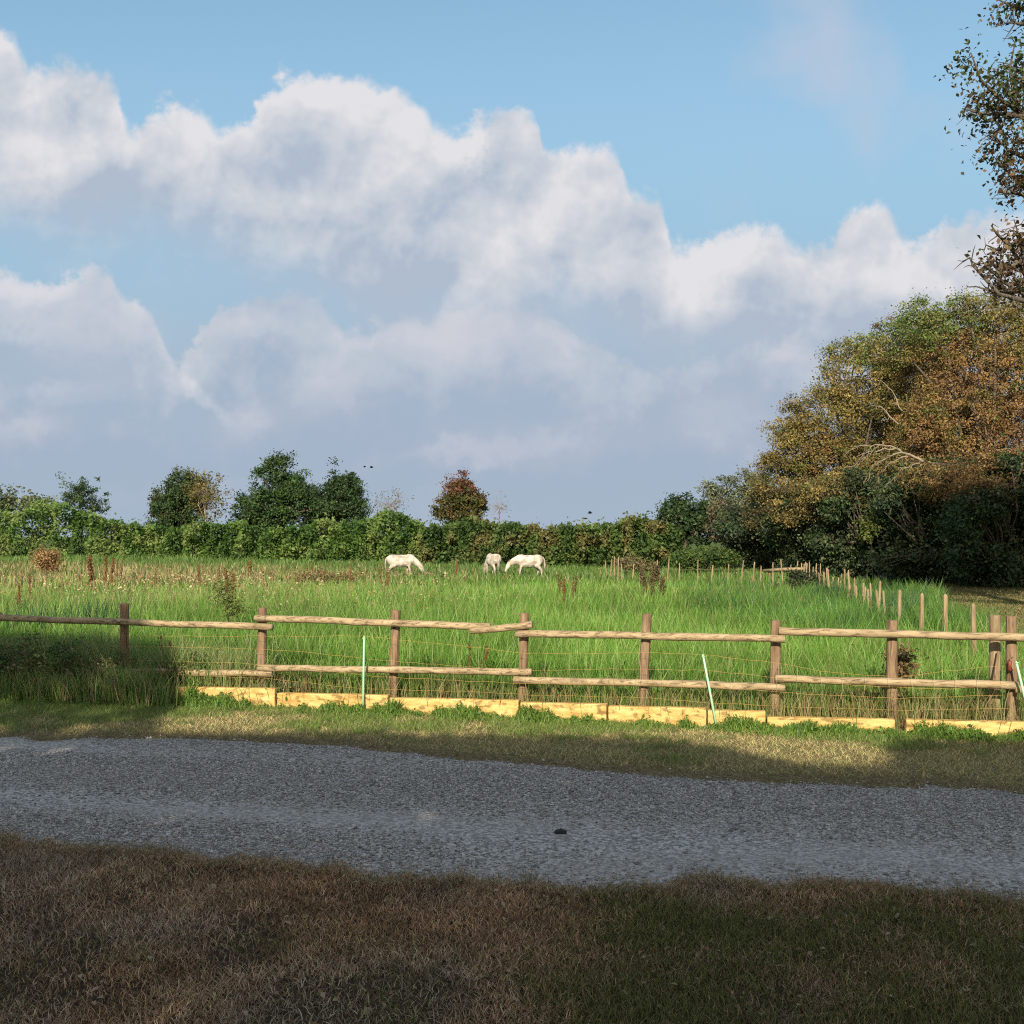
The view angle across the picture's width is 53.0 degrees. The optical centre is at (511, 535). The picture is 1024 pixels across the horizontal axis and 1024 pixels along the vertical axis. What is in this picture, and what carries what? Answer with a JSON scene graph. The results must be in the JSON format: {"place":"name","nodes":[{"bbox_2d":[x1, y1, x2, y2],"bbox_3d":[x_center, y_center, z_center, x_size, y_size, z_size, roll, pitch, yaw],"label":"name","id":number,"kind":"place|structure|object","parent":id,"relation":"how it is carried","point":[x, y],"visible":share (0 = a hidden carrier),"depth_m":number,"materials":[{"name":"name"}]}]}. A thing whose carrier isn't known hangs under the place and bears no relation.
{"place":"outdoors","nodes":[
{"label":"outdoors","id":0,"kind":"place"},
{"bbox_2d":[0,623,290,707],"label":"tall grass","id":1,"kind":"structure","parent":0,"point":[119,689],"depth_m":14.13,"materials":[{"name":"green plant"}]},
{"bbox_2d":[0,550,1023,722],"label":"meadow grass","id":2,"kind":"structure","parent":0,"point":[601,599],"depth_m":20.57,"materials":[{"name":"green plant"}]},
{"bbox_2d":[0,537,1023,1023],"bbox_3d":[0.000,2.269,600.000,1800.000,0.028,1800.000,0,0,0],"label":"ground","id":3,"kind":"structure","parent":0,"point":[996,783],"depth_m":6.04,"materials":[{"name":"brown plant"}]},
{"bbox_2d":[16,582,21,606],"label":"dock plant","id":4,"kind":"object","parent":3,"relation":"on","point":[18,590],"visible":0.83,"depth_m":24.00,"materials":[{"name":"brown plant"}]},
{"bbox_2d":[26,575,31,597],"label":"dock plant","id":5,"kind":"object","parent":3,"relation":"on","point":[29,582],"visible":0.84,"depth_m":28.01,"materials":[{"name":"brown plant"}]},
{"bbox_2d":[0,483,58,550],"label":"tree","id":6,"kind":"object","parent":3,"relation":"on","point":[7,500],"visible":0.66,"depth_m":109.67,"materials":[{"name":"green plant"}]},
{"bbox_2d":[0,626,84,696],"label":"bramble bush","id":7,"kind":"object","parent":3,"relation":"on","point":[31,643],"visible":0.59,"depth_m":14.54,"materials":[{"name":"green plant"}]},
{"bbox_2d":[26,544,66,575],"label":"orange bush","id":8,"kind":"object","parent":3,"relation":"on","point":[48,559],"visible":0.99,"depth_m":51.82,"materials":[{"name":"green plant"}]},
{"bbox_2d":[2,596,94,637],"bbox_3d":[-9.177,1.694,20.028,1.911,1.153,1.580,0,0,-27],"label":"reed tuft","id":9,"kind":"object","parent":3,"relation":"on","point":[33,610],"visible":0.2,"depth_m":19.82,"materials":[{"name":"green plant"}]},
{"bbox_2d":[20,639,137,686],"bbox_3d":[-5.945,1.897,14.306,1.800,0.947,0.974,0,0,0],"label":"bramble bush","id":10,"kind":"object","parent":3,"relation":"on","point":[65,655],"visible":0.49,"depth_m":14.22,"materials":[{"name":"green plant"}]},
{"bbox_2d":[55,472,111,547],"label":"tree","id":11,"kind":"object","parent":3,"relation":"on","point":[79,492],"visible":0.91,"depth_m":89.71,"materials":[{"name":"green plant"}]},
{"bbox_2d":[35,589,134,629],"bbox_3d":[-8.418,1.638,20.584,1.926,1.264,1.205,0,0,0],"label":"reed tuft","id":12,"kind":"object","parent":3,"relation":"on","point":[96,611],"visible":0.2,"depth_m":20.47,"materials":[{"name":"green plant"}]},
{"bbox_2d":[0,496,174,559],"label":"hedge","id":13,"kind":"object","parent":3,"relation":"on","point":[146,539],"visible":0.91,"depth_m":81.56,"materials":[{"name":"green plant"}]},
{"bbox_2d":[85,554,114,589],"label":"dock plant","id":14,"kind":"object","parent":3,"relation":"on","point":[90,568],"visible":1,"depth_m":35.97,"materials":[{"name":"brown plant"}]},
{"bbox_2d":[116,558,123,581],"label":"dock plant","id":15,"kind":"object","parent":3,"relation":"on","point":[121,570],"visible":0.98,"depth_m":41.93,"materials":[{"name":"brown plant"}]},
{"bbox_2d":[158,635,186,656],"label":"dock plant","id":16,"kind":"object","parent":3,"relation":"on","point":[168,643],"visible":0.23,"depth_m":15.96,"materials":[{"name":"brown plant"}]},
{"bbox_2d":[141,466,215,550],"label":"tree","id":17,"kind":"object","parent":3,"relation":"on","point":[170,504],"visible":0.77,"depth_m":84.97,"materials":[{"name":"green plant"}]},
{"bbox_2d":[146,651,232,688],"bbox_3d":[-4.522,1.988,14.188,1.647,0.768,0.780,0,0,0],"label":"bramble bush","id":18,"kind":"object","parent":3,"relation":"on","point":[181,670],"visible":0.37,"depth_m":14.11,"materials":[{"name":"green plant"}]},
{"bbox_2d":[197,564,200,584],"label":"dock plant","id":19,"kind":"object","parent":3,"relation":"on","point":[198,568],"visible":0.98,"depth_m":37.88,"materials":[{"name":"brown plant"}]},
{"bbox_2d":[178,467,234,551],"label":"thin tree","id":20,"kind":"object","parent":3,"relation":"on","point":[210,495],"visible":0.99,"depth_m":83.82,"materials":[{"name":"brown plant"}]},
{"bbox_2d":[169,686,277,706],"bbox_3d":[-4.239,2.186,13.972,2.250,0.288,0.115,0,0,14],"label":"timber sleeper","id":21,"kind":"object","parent":3,"relation":"on","point":[262,695],"visible":0.41,"depth_m":13.75,"materials":[{"name":"yellow wood"}]},
{"bbox_2d":[223,568,235,595],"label":"dock plant","id":22,"kind":"object","parent":3,"relation":"on","point":[226,578],"visible":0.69,"depth_m":29.98,"materials":[{"name":"brown plant"}]},
{"bbox_2d":[207,574,254,621],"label":"bindweed bush","id":23,"kind":"object","parent":3,"relation":"on","point":[235,609],"visible":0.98,"depth_m":18.98,"materials":[{"name":"green plant"}]},
{"bbox_2d":[247,557,251,582],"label":"dock plant","id":24,"kind":"object","parent":3,"relation":"on","point":[249,569],"visible":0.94,"depth_m":44.01,"materials":[{"name":"brown plant"}]},
{"bbox_2d":[0,565,536,616],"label":"umbel heads","id":25,"kind":"object","parent":3,"relation":"on","point":[192,580],"visible":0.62,"depth_m":36.57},
{"bbox_2d":[223,448,346,534],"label":"tree","id":26,"kind":"object","parent":3,"relation":"on","point":[289,497],"visible":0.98,"depth_m":84.73,"materials":[{"name":"green plant"}]},
{"bbox_2d":[165,505,423,563],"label":"hedge","id":27,"kind":"object","parent":3,"relation":"on","point":[310,540],"visible":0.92,"depth_m":76.10,"materials":[{"name":"green plant"}]},
{"bbox_2d":[289,567,360,585],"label":"dead bush","id":28,"kind":"object","parent":3,"relation":"on","point":[324,576],"visible":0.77,"depth_m":41.83,"materials":[{"name":"brown plant"}]},
{"bbox_2d":[258,672,403,699],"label":"grass","id":29,"kind":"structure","parent":3,"relation":"on","point":[290,684],"depth_m":13.96,"materials":[{"name":"green plant"}]},
{"bbox_2d":[277,692,390,708],"bbox_3d":[-2.348,2.197,13.489,1.573,0.265,0.116,0,0,15],"label":"timber sleeper","id":30,"kind":"object","parent":3,"relation":"on","point":[311,699],"visible":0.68,"depth_m":13.47,"materials":[{"name":"yellow wood"}]},
{"bbox_2d":[310,456,376,527],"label":"tree","id":31,"kind":"object","parent":3,"relation":"on","point":[346,490],"visible":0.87,"depth_m":85.03,"materials":[{"name":"green plant"}]},
{"bbox_2d":[348,560,352,585],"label":"dock plant","id":32,"kind":"object","parent":3,"relation":"on","point":[350,571],"visible":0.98,"depth_m":38.01,"materials":[{"name":"brown plant"}]},
{"bbox_2d":[362,636,365,707],"bbox_3d":[-1.926,1.770,13.302,0.046,0.918,0.164,0,0,0],"label":"plastic picket","id":33,"kind":"object","parent":3,"relation":"on","point":[363,673],"visible":1,"depth_m":13.29,"materials":[{"name":"green"}]},
{"bbox_2d":[379,563,389,589],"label":"dock plant","id":34,"kind":"object","parent":3,"relation":"on","point":[388,568],"visible":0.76,"depth_m":36.07,"materials":[{"name":"brown plant"}]},
{"bbox_2d":[372,487,413,547],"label":"bare shrub","id":35,"kind":"object","parent":3,"relation":"on","point":[390,506],"visible":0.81,"depth_m":79.92,"materials":[{"name":"grey plant"}]},
{"bbox_2d":[385,554,425,573],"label":"horse","id":36,"kind":"object","parent":3,"relation":"on","point":[393,561],"visible":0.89,"depth_m":53.83},
{"bbox_2d":[390,697,520,716],"bbox_3d":[-0.734,2.193,13.043,1.717,0.275,0.117,0,0,15],"label":"timber sleeper","id":37,"kind":"object","parent":3,"relation":"on","point":[508,707],"visible":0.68,"depth_m":12.96,"materials":[{"name":"yellow wood"}]},
{"bbox_2d":[428,470,489,525],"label":"red topped tree","id":38,"kind":"object","parent":3,"relation":"on","point":[461,497],"visible":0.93,"depth_m":77.12,"materials":[{"name":"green plant"}]},
{"bbox_2d":[466,641,489,667],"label":"dock plant","id":39,"kind":"object","parent":3,"relation":"on","point":[486,652],"visible":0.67,"depth_m":14.93,"materials":[{"name":"brown plant"}]},
{"bbox_2d":[484,553,501,574],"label":"horse","id":40,"kind":"object","parent":3,"relation":"on","point":[492,560],"visible":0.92,"depth_m":54.47},
{"bbox_2d":[488,491,510,523],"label":"bare shrub","id":41,"kind":"object","parent":3,"relation":"on","point":[500,508],"visible":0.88,"depth_m":79.98,"materials":[{"name":"beige plant"}]},
{"bbox_2d":[0,836,1022,1023],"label":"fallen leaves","id":42,"kind":"object","parent":3,"relation":"on","point":[117,976],"visible":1,"depth_m":5.59,"materials":[{"name":"brown plant"}]},
{"bbox_2d":[0,696,1023,793],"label":"verge grass","id":43,"kind":"structure","parent":3,"relation":"on","point":[345,723],"depth_m":11.46,"materials":[{"name":"green plant"}]},
{"bbox_2d":[0,603,1023,727],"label":"rail fence","id":44,"kind":"object","parent":3,"relation":"on","point":[892,634],"visible":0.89,"depth_m":12.64,"materials":[{"name":"brown wood"}]},
{"bbox_2d":[1007,657,1012,670],"bbox_3d":[5.716,1.472,11.763,0.078,0.164,0.052,0,0,0],"label":"fence insulator","id":45,"kind":"object","parent":44,"relation":"hanging from","point":[1009,662],"visible":1,"depth_m":11.75,"materials":[{"name":"brown plastic"}]},
{"bbox_2d":[1015,661,1023,697],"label":"plastic picket","id":46,"kind":"object","parent":44,"relation":"attached to","point":[1019,674],"visible":1,"depth_m":11.56,"materials":[{"name":"white plastic"}]},
{"bbox_2d":[1,667,1023,746],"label":"verge weeds","id":47,"kind":"object","parent":3,"relation":"on","point":[926,730],"visible":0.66,"depth_m":12.34,"materials":[{"name":"green plant"}]},
{"bbox_2d":[5,653,1023,733],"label":"fence stalks","id":48,"kind":"object","parent":3,"relation":"on","point":[933,716],"visible":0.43,"depth_m":12.39,"materials":[{"name":"green plant"}]},
{"bbox_2d":[415,678,624,703],"bbox_3d":[0.137,2.122,13.613,3.023,0.512,0.903,0,0,0],"label":"bramble bush","id":49,"kind":"object","parent":3,"relation":"on","point":[491,693],"visible":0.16,"depth_m":13.48,"materials":[{"name":"green plant"}]},
{"bbox_2d":[505,554,545,576],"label":"horse","id":50,"kind":"object","parent":3,"relation":"on","point":[529,561],"visible":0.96,"depth_m":53.30},
{"bbox_2d":[416,511,686,567],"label":"hedge","id":51,"kind":"object","parent":3,"relation":"on","point":[585,542],"visible":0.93,"depth_m":68.38,"materials":[{"name":"green plant"}]},
{"bbox_2d":[106,635,1009,717],"bbox_3d":[-0.118,1.769,12.912,11.809,0.921,0.212,0,0,13],"label":"electric netting","id":52,"kind":"object","parent":3,"relation":"on","point":[977,695],"visible":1,"depth_m":12.59,"materials":[{"name":"white"}]},
{"bbox_2d":[561,575,565,603],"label":"dock plant","id":53,"kind":"object","parent":3,"relation":"on","point":[563,598],"visible":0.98,"depth_m":26.01,"materials":[{"name":"brown plant"}]},
{"bbox_2d":[521,701,607,719],"bbox_3d":[0.640,2.192,12.664,1.079,0.275,0.117,0,0,15],"label":"timber sleeper","id":54,"kind":"object","parent":3,"relation":"on","point":[599,711],"visible":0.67,"depth_m":12.58,"materials":[{"name":"yellow wood"}]},
{"bbox_2d":[556,575,577,595],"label":"dock plant","id":55,"kind":"object","parent":3,"relation":"on","point":[572,588],"visible":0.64,"depth_m":31.05,"materials":[{"name":"brown plant"}]},
{"bbox_2d":[612,551,661,572],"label":"dry bush","id":56,"kind":"object","parent":3,"relation":"on","point":[628,565],"visible":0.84,"depth_m":55.79,"materials":[{"name":"brown plant"}]},
{"bbox_2d":[638,563,661,586],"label":"dock plant","id":57,"kind":"object","parent":3,"relation":"on","point":[655,571],"visible":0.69,"depth_m":35.94,"materials":[{"name":"brown plant"}]},
{"bbox_2d":[640,574,666,596],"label":"dock plant","id":58,"kind":"object","parent":3,"relation":"on","point":[661,581],"visible":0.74,"depth_m":30.89,"materials":[{"name":"brown plant"}]},
{"bbox_2d":[608,705,706,725],"bbox_3d":[1.748,2.189,12.358,1.167,0.282,0.116,0,0,16],"label":"timber sleeper","id":59,"kind":"object","parent":3,"relation":"on","point":[634,713],"visible":0.74,"depth_m":12.30,"materials":[{"name":"yellow wood"}]},
{"bbox_2d":[647,491,715,549],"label":"round tree","id":60,"kind":"object","parent":3,"relation":"on","point":[678,511],"visible":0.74,"depth_m":65.37,"materials":[{"name":"green plant"}]},
{"bbox_2d":[663,543,748,573],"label":"green shrub","id":61,"kind":"object","parent":3,"relation":"on","point":[722,556],"visible":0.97,"depth_m":56.63,"materials":[{"name":"green plant"}]},
{"bbox_2d":[702,654,716,723],"bbox_3d":[2.329,1.815,12.126,0.042,0.807,0.228,0,0,-37],"label":"plastic picket","id":62,"kind":"object","parent":3,"relation":"on","point":[709,689],"visible":1,"depth_m":12.12,"materials":[{"name":"white plastic"}]},
{"bbox_2d":[692,497,744,566],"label":"brown shrub","id":63,"kind":"object","parent":3,"relation":"on","point":[707,528],"visible":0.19,"depth_m":63.82,"materials":[{"name":"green plant"}]},
{"bbox_2d":[694,465,776,566],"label":"silvery tree","id":64,"kind":"object","parent":3,"relation":"on","point":[713,491],"visible":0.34,"depth_m":73.46,"materials":[{"name":"green plant"}]},
{"bbox_2d":[708,709,764,725],"bbox_3d":[2.654,2.197,12.140,0.659,0.265,0.116,0,0,10],"label":"timber sleeper","id":65,"kind":"object","parent":3,"relation":"on","point":[755,714],"visible":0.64,"depth_m":12.10,"materials":[{"name":"yellow wood"}]},
{"bbox_2d":[705,496,789,569],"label":"evergreen shrub","id":66,"kind":"object","parent":3,"relation":"on","point":[737,536],"visible":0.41,"depth_m":60.84,"materials":[{"name":"green plant"}]},
{"bbox_2d":[763,567,802,576],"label":"log barrier","id":67,"kind":"object","parent":3,"relation":"on","point":[769,571],"visible":0.44,"depth_m":48.41,"materials":[{"name":"beige wood"}]},
{"bbox_2d":[774,579,800,591],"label":"dock plant","id":68,"kind":"object","parent":3,"relation":"on","point":[792,582],"visible":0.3,"depth_m":34.07,"materials":[{"name":"green plant"}]},
{"bbox_2d":[605,556,976,659],"bbox_3d":[9.022,1.652,33.161,6.435,1.343,34.248,0,0,-4],"label":"stake fence","id":69,"kind":"object","parent":3,"relation":"on","point":[945,611],"visible":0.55,"depth_m":25.68,"materials":[{"name":"brown wood"}]},
{"bbox_2d":[745,483,849,573],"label":"evergreen shrub","id":70,"kind":"object","parent":3,"relation":"on","point":[795,553],"visible":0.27,"depth_m":55.91,"materials":[{"name":"green plant"}]},
{"bbox_2d":[778,565,837,589],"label":"dark bush","id":71,"kind":"object","parent":3,"relation":"on","point":[797,577],"visible":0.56,"depth_m":35.90,"materials":[{"name":"green plant"}]},
{"bbox_2d":[767,716,894,730],"bbox_3d":[3.701,2.223,11.956,1.420,0.213,0.116,0,0,10],"label":"timber sleeper","id":72,"kind":"object","parent":3,"relation":"on","point":[873,723],"visible":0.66,"depth_m":11.89,"materials":[{"name":"yellow wood"}]},
{"bbox_2d":[797,578,865,597],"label":"reed tuft","id":73,"kind":"object","parent":3,"relation":"on","point":[823,583],"visible":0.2,"depth_m":29.95,"materials":[{"name":"green plant"}]},
{"bbox_2d":[735,310,943,576],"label":"autumn tree","id":74,"kind":"object","parent":3,"relation":"on","point":[845,401],"visible":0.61,"depth_m":55.20,"materials":[{"name":"brown plant"}]},
{"bbox_2d":[790,462,908,579],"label":"evergreen shrub","id":75,"kind":"object","parent":3,"relation":"on","point":[833,547],"visible":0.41,"depth_m":50.70,"materials":[{"name":"green plant"}]},
{"bbox_2d":[705,687,1005,717],"bbox_3d":[4.410,2.123,12.897,3.986,0.514,1.045,0,0,0],"label":"bramble bush","id":76,"kind":"object","parent":3,"relation":"on","point":[839,699],"visible":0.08,"depth_m":12.79,"materials":[{"name":"green plant"}]},
{"bbox_2d":[849,506,887,573],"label":"yellow green sapling","id":77,"kind":"object","parent":3,"relation":"on","point":[867,528],"visible":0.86,"depth_m":47.90,"materials":[{"name":"green plant"}]},
{"bbox_2d":[846,642,928,717],"bbox_3d":[4.583,1.845,12.693,1.111,1.052,0.682,0,0,0],"label":"bramble bush","id":78,"kind":"object","parent":3,"relation":"on","point":[904,659],"visible":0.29,"depth_m":12.62,"materials":[{"name":"green plant"}]},
{"bbox_2d":[855,583,943,615],"bbox_3d":[8.994,1.694,23.983,2.077,1.152,1.481,0,0,27],"label":"reed tuft","id":79,"kind":"object","parent":3,"relation":"on","point":[893,601],"visible":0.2,"depth_m":23.90,"materials":[{"name":"green plant"}]},
{"bbox_2d":[857,452,995,584],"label":"evergreen shrub","id":80,"kind":"object","parent":3,"relation":"on","point":[913,524],"visible":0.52,"depth_m":46.90,"materials":[{"name":"green plant"}]},
{"bbox_2d":[866,285,1023,518],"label":"autumn tree","id":81,"kind":"object","parent":3,"relation":"on","point":[975,418],"visible":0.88,"depth_m":49.35,"materials":[{"name":"brown plant"}]},
{"bbox_2d":[843,381,923,493],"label":"dead limb","id":82,"kind":"object","parent":81,"relation":"attached to","point":[905,453],"visible":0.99,"depth_m":45.68,"materials":[{"name":"beige wood"}]},
{"bbox_2d":[904,718,1023,734],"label":"timber sleeper","id":83,"kind":"object","parent":3,"relation":"on","point":[991,726],"visible":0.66,"depth_m":11.63,"materials":[{"name":"yellow wood"}]},
{"bbox_2d":[929,441,1023,589],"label":"evergreen shrub","id":84,"kind":"object","parent":3,"relation":"on","point":[990,550],"visible":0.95,"depth_m":42.39,"materials":[{"name":"green plant"}]},
{"bbox_2d":[933,0,1023,316],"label":"tall tree","id":85,"kind":"object","parent":3,"relation":"on","point":[1002,267],"visible":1,"depth_m":21.45,"materials":[{"name":"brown plant"}]},
{"bbox_2d":[985,615,1000,719],"bbox_3d":[5.656,1.630,12.044,0.151,1.380,0.272,0,0,41],"label":"bracing post","id":86,"kind":"object","parent":3,"relation":"on","point":[994,646],"visible":0.66,"depth_m":12.05,"materials":[{"name":"brown wood"}]},
{"bbox_2d":[0,731,1023,921],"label":"gravel road","id":87,"kind":"structure","parent":0,"point":[616,843],"depth_m":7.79,"materials":[{"name":"grey gravel"}]},
{"bbox_2d":[554,828,566,833],"bbox_3d":[0.364,2.224,7.700,0.095,0.053,0.060,0,0,0],"label":"stone","id":88,"kind":"object","parent":87,"relation":"on","point":[560,831],"visible":1,"depth_m":7.68,"materials":[{"name":"black stone"}]},
{"bbox_2d":[0,0,1023,536],"label":"sky","id":89,"kind":"structure","parent":0,"point":[571,257],"materials":[{"name":"blue"}]},
{"bbox_2d":[839,575,1023,622],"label":"path","id":90,"kind":"structure","parent":0,"point":[886,575],"depth_m":54.96,"materials":[{"name":"brown soil"}]},
{"bbox_2d":[859,580,1023,632],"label":"path grass","id":91,"kind":"structure","parent":90,"relation":"on","point":[995,594],"depth_m":36.19,"materials":[{"name":"green plant"}]}
]}

